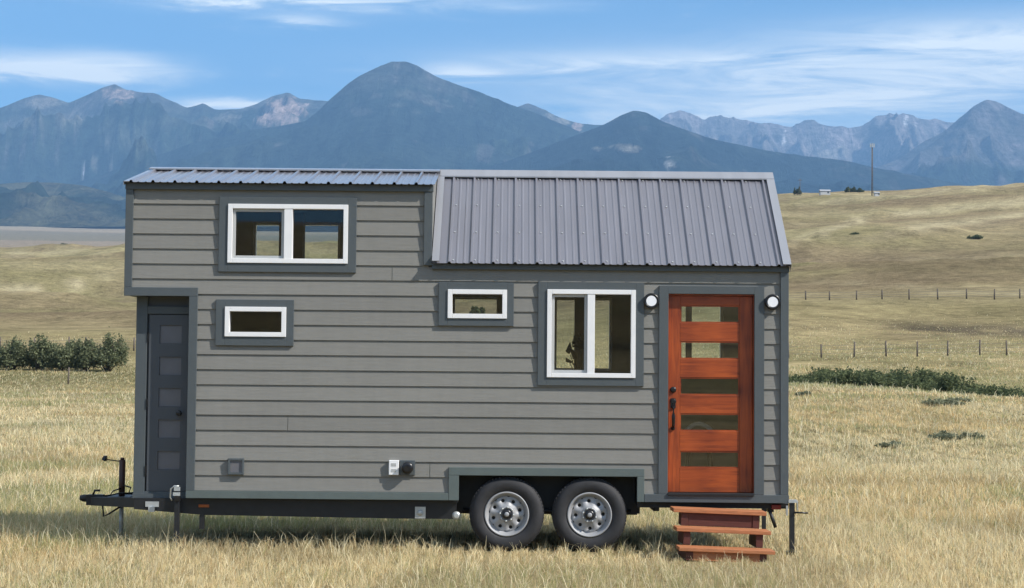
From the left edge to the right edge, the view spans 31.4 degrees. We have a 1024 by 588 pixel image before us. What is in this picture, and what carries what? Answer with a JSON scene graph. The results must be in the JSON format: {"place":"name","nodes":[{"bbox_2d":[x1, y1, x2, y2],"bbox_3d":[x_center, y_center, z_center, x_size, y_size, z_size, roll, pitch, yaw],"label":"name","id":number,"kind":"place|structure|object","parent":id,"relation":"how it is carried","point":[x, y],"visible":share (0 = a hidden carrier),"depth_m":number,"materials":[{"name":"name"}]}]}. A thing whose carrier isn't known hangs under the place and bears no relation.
{"place":"outdoors","nodes":[
{"label":"outdoors","id":0,"kind":"place"},
{"bbox_2d":[0,181,337,230],"bbox_3d":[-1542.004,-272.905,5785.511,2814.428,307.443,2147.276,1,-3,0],"label":"foothills","id":1,"kind":"structure","parent":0,"point":[43,204],"depth_m":5291.06,"materials":[{"name":"blue stone"}]},
{"bbox_2d":[0,84,601,190],"bbox_3d":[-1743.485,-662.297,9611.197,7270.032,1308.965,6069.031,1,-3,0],"label":"mountain range","id":2,"kind":"structure","parent":0,"point":[104,130],"depth_m":9604.09,"materials":[{"name":"blue stone"}]},
{"bbox_2d":[73,62,580,209],"bbox_3d":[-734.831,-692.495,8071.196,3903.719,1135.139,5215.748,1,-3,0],"label":"mountain cone","id":3,"kind":"object","parent":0,"point":[398,115],"visible":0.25,"depth_m":8681.27,"materials":[{"name":"blue stone"}]},
{"bbox_2d":[79,167,807,554],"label":"tiny house","id":4,"kind":"structure","parent":0,"point":[367,373],"depth_m":18.99,"materials":[{"name":"grey wood"}]},
{"bbox_2d":[145,315,188,490],"bbox_3d":[-3.624,1.141,19.107,0.428,1.845,0.113,0,-3,0],"label":"storage door","id":5,"kind":"structure","parent":4,"relation":"in","point":[165,468],"depth_m":19.13,"materials":[{"name":"paint"}]},
{"bbox_2d":[215,299,293,345],"bbox_3d":[-2.680,0.301,19.012,0.813,0.480,0.112,0,-3,0],"label":"window","id":6,"kind":"structure","parent":4,"relation":"in","point":[224,336],"depth_m":18.96,"materials":[{"name":"white plastic"}]},
{"bbox_2d":[218,197,356,272],"bbox_3d":[-2.343,-0.617,19.058,1.437,0.786,0.112,0,-3,0],"label":"window","id":7,"kind":"structure","parent":4,"relation":"in","point":[228,261],"depth_m":19.02,"materials":[{"name":"white plastic"}]},
{"bbox_2d":[253,222,340,258],"bbox_3d":[-2.540,-0.607,21.541,1.030,0.470,0.090,0,-3,0],"label":"back window","id":8,"kind":"structure","parent":4,"relation":"in","point":[255,224],"depth_m":21.51,"materials":[{"name":"black plastic"}]},
{"bbox_2d":[438,282,513,325],"bbox_3d":[-0.373,0.108,19.022,0.784,0.454,0.112,0,-3,0],"label":"window","id":9,"kind":"structure","parent":4,"relation":"in","point":[446,317],"depth_m":18.97,"materials":[{"name":"white plastic"}]},
{"bbox_2d":[453,297,498,313],"bbox_3d":[-0.427,0.170,21.503,0.550,0.270,0.090,0,-3,0],"label":"back window","id":10,"kind":"structure","parent":4,"relation":"in","point":[454,298],"depth_m":21.46,"materials":[{"name":"black plastic"}]},
{"bbox_2d":[566,333,595,369],"bbox_3d":[0.753,0.802,19.377,0.369,0.792,0.348,1,-3,0],"label":"potted plant","id":11,"kind":"object","parent":4,"relation":"on","point":[576,354],"visible":0.33,"depth_m":19.39,"materials":[{"name":"green plant"}]},
{"bbox_2d":[554,298,611,370],"bbox_3d":[0.836,0.476,21.489,0.680,0.860,0.090,0,-3,0],"label":"back window","id":12,"kind":"structure","parent":4,"relation":"in","point":[568,299],"depth_m":21.44,"materials":[{"name":"black plastic"}]},
{"bbox_2d":[537,282,643,385],"bbox_3d":[0.822,0.420,19.007,1.105,1.077,0.112,0,-3,0],"label":"window","id":13,"kind":"structure","parent":4,"relation":"in","point":[547,291],"depth_m":18.96,"materials":[{"name":"white plastic"}]},
{"bbox_2d":[681,307,722,357],"bbox_3d":[2.226,0.463,21.490,0.520,0.750,0.090,0,-3,0],"label":"back window","id":14,"kind":"structure","parent":4,"relation":"in","point":[721,308],"depth_m":21.45,"materials":[{"name":"white plastic"}]},
{"bbox_2d":[668,296,751,492],"bbox_3d":[2.071,1.042,18.989,0.874,2.044,0.124,0,-3,0],"label":"door","id":15,"kind":"structure","parent":4,"relation":"in","point":[684,478],"depth_m":19.01,"materials":[{"name":"brown wood"}]},
{"bbox_2d":[0,183,1023,587],"bbox_3d":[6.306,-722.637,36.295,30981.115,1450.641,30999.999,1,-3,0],"label":"ground","id":16,"kind":"structure","parent":0,"point":[922,247],"depth_m":302.09,"materials":[{"name":"beige plant"}]},
{"bbox_2d":[0,335,30,369],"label":"shrub","id":17,"kind":"object","parent":16,"relation":"on","point":[14,355],"visible":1,"depth_m":148.11,"materials":[{"name":"green plant"}]},
{"bbox_2d":[24,333,62,369],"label":"shrub","id":18,"kind":"object","parent":16,"relation":"on","point":[39,346],"visible":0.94,"depth_m":148.38,"materials":[{"name":"green plant"}]},
{"bbox_2d":[38,340,77,370],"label":"shrub","id":19,"kind":"object","parent":16,"relation":"on","point":[63,356],"visible":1,"depth_m":148.12,"materials":[{"name":"green plant"}]},
{"bbox_2d":[0,336,135,350],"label":"wire fence","id":20,"kind":"object","parent":16,"relation":"on","point":[134,340],"visible":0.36,"depth_m":187.48,"materials":[{"name":"grey metal"}]},
{"bbox_2d":[67,367,69,383],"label":"fence post","id":21,"kind":"object","parent":16,"relation":"on","point":[68,375],"visible":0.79,"depth_m":135.81,"materials":[{"name":"grey wood"}]},
{"bbox_2d":[67,337,102,370],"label":"shrub","id":22,"kind":"object","parent":16,"relation":"on","point":[80,358],"visible":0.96,"depth_m":148.43,"materials":[{"name":"green plant"}]},
{"bbox_2d":[82,326,129,371],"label":"shrub","id":23,"kind":"object","parent":16,"relation":"on","point":[112,354],"visible":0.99,"depth_m":148.51,"materials":[{"name":"green plant"}]},
{"bbox_2d":[469,306,485,313],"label":"hill bush","id":24,"kind":"object","parent":16,"relation":"on","point":[477,310],"visible":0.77,"depth_m":304.99,"materials":[{"name":"green plant"}]},
{"bbox_2d":[0,307,1023,587],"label":"dry grass","id":25,"kind":"structure","parent":16,"relation":"on","point":[996,529],"depth_m":21.64,"materials":[{"name":"beige plant"}]},
{"bbox_2d":[670,506,774,561],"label":"wooden steps","id":26,"kind":"structure","parent":16,"relation":"on","point":[719,520],"depth_m":18.36,"materials":[{"name":"brown wood"}]},
{"bbox_2d":[793,187,801,194],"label":"skyline tree","id":27,"kind":"object","parent":16,"relation":"on","point":[797,191],"visible":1,"depth_m":964.15,"materials":[{"name":"green plant"}]},
{"bbox_2d":[795,390,810,395],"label":"sage bush","id":28,"kind":"object","parent":16,"relation":"on","point":[803,393],"visible":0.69,"depth_m":83.65,"materials":[{"name":"green plant"}]},
{"bbox_2d":[819,190,830,194],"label":"shed","id":29,"kind":"structure","parent":16,"relation":"on","point":[824,192],"depth_m":933.86,"materials":[{"name":"paint"}]},
{"bbox_2d":[844,187,856,191],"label":"skyline tree","id":30,"kind":"object","parent":16,"relation":"on","point":[848,189],"visible":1,"depth_m":963.93,"materials":[{"name":"green plant"}]},
{"bbox_2d":[870,143,874,195],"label":"radio mast","id":31,"kind":"object","parent":16,"relation":"on","point":[872,168],"visible":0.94,"depth_m":939.34,"materials":[{"name":"metal"}]},
{"bbox_2d":[874,441,904,447],"bbox_3d":[10.543,4.213,50.768,0.867,0.296,0.588,1,-3,-19],"label":"sage bush","id":32,"kind":"object","parent":16,"relation":"on","point":[885,444],"visible":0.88,"depth_m":50.65,"materials":[{"name":"green plant"}]},
{"bbox_2d":[789,364,1023,398],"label":"gully brush","id":33,"kind":"object","parent":16,"relation":"on","point":[926,380],"visible":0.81,"depth_m":110.93,"materials":[{"name":"green plant"}]},
{"bbox_2d":[793,289,1020,299],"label":"wire fence","id":34,"kind":"object","parent":16,"relation":"on","point":[937,296],"visible":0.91,"depth_m":260.30,"materials":[{"name":"wood"}]},
{"bbox_2d":[820,340,1023,357],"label":"wire fence","id":35,"kind":"object","parent":16,"relation":"on","point":[947,344],"visible":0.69,"depth_m":163.81,"materials":[{"name":"wood"}]},
{"bbox_2d":[921,397,966,405],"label":"sage bush","id":36,"kind":"object","parent":16,"relation":"on","point":[947,401],"visible":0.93,"depth_m":73.69,"materials":[{"name":"green plant"}]},
{"bbox_2d":[927,430,984,439],"bbox_3d":[13.008,4.187,53.533,1.706,0.371,0.990,-1,-3,30],"label":"sage bush","id":37,"kind":"object","parent":16,"relation":"on","point":[944,434],"visible":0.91,"depth_m":53.38,"materials":[{"name":"green plant"}]},
{"bbox_2d":[947,397,971,401],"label":"sage bush","id":38,"kind":"object","parent":16,"relation":"on","point":[965,399],"visible":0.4,"depth_m":79.83,"materials":[{"name":"green plant"}]},
{"bbox_2d":[967,234,983,238],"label":"hillside bush","id":39,"kind":"object","parent":16,"relation":"on","point":[975,236],"visible":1,"depth_m":570.85,"materials":[{"name":"green plant"}]},
{"bbox_2d":[0,0,1023,127],"label":"sky","id":40,"kind":"structure","parent":0,"point":[846,63],"materials":[{"name":"blue"}]},
{"bbox_2d":[684,422,712,466],"bbox_3d":[2.025,1.756,19.688,0.448,0.746,0.440,1,-3,0],"label":"chair","id":41,"kind":"object","parent":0,"point":[709,454],"visible":0.2,"depth_m":19.73,"materials":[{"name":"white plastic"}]},
{"bbox_2d":[480,111,971,193],"bbox_3d":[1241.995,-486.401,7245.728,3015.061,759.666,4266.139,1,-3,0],"label":"mountain shoulder","id":42,"kind":"object","parent":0,"point":[636,141],"visible":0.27,"depth_m":7871.89},
{"bbox_2d":[660,110,953,167],"bbox_3d":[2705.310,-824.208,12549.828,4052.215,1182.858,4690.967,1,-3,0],"label":"mountain ridge","id":43,"kind":"structure","parent":0,"point":[893,137],"depth_m":13194.94,"materials":[{"name":"blue stone"}]},
{"bbox_2d":[876,100,1023,185],"bbox_3d":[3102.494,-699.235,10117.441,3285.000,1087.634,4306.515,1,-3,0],"label":"mountain peak","id":44,"kind":"structure","parent":0,"point":[981,143],"depth_m":10628.40,"materials":[{"name":"blue stone"}]}
]}

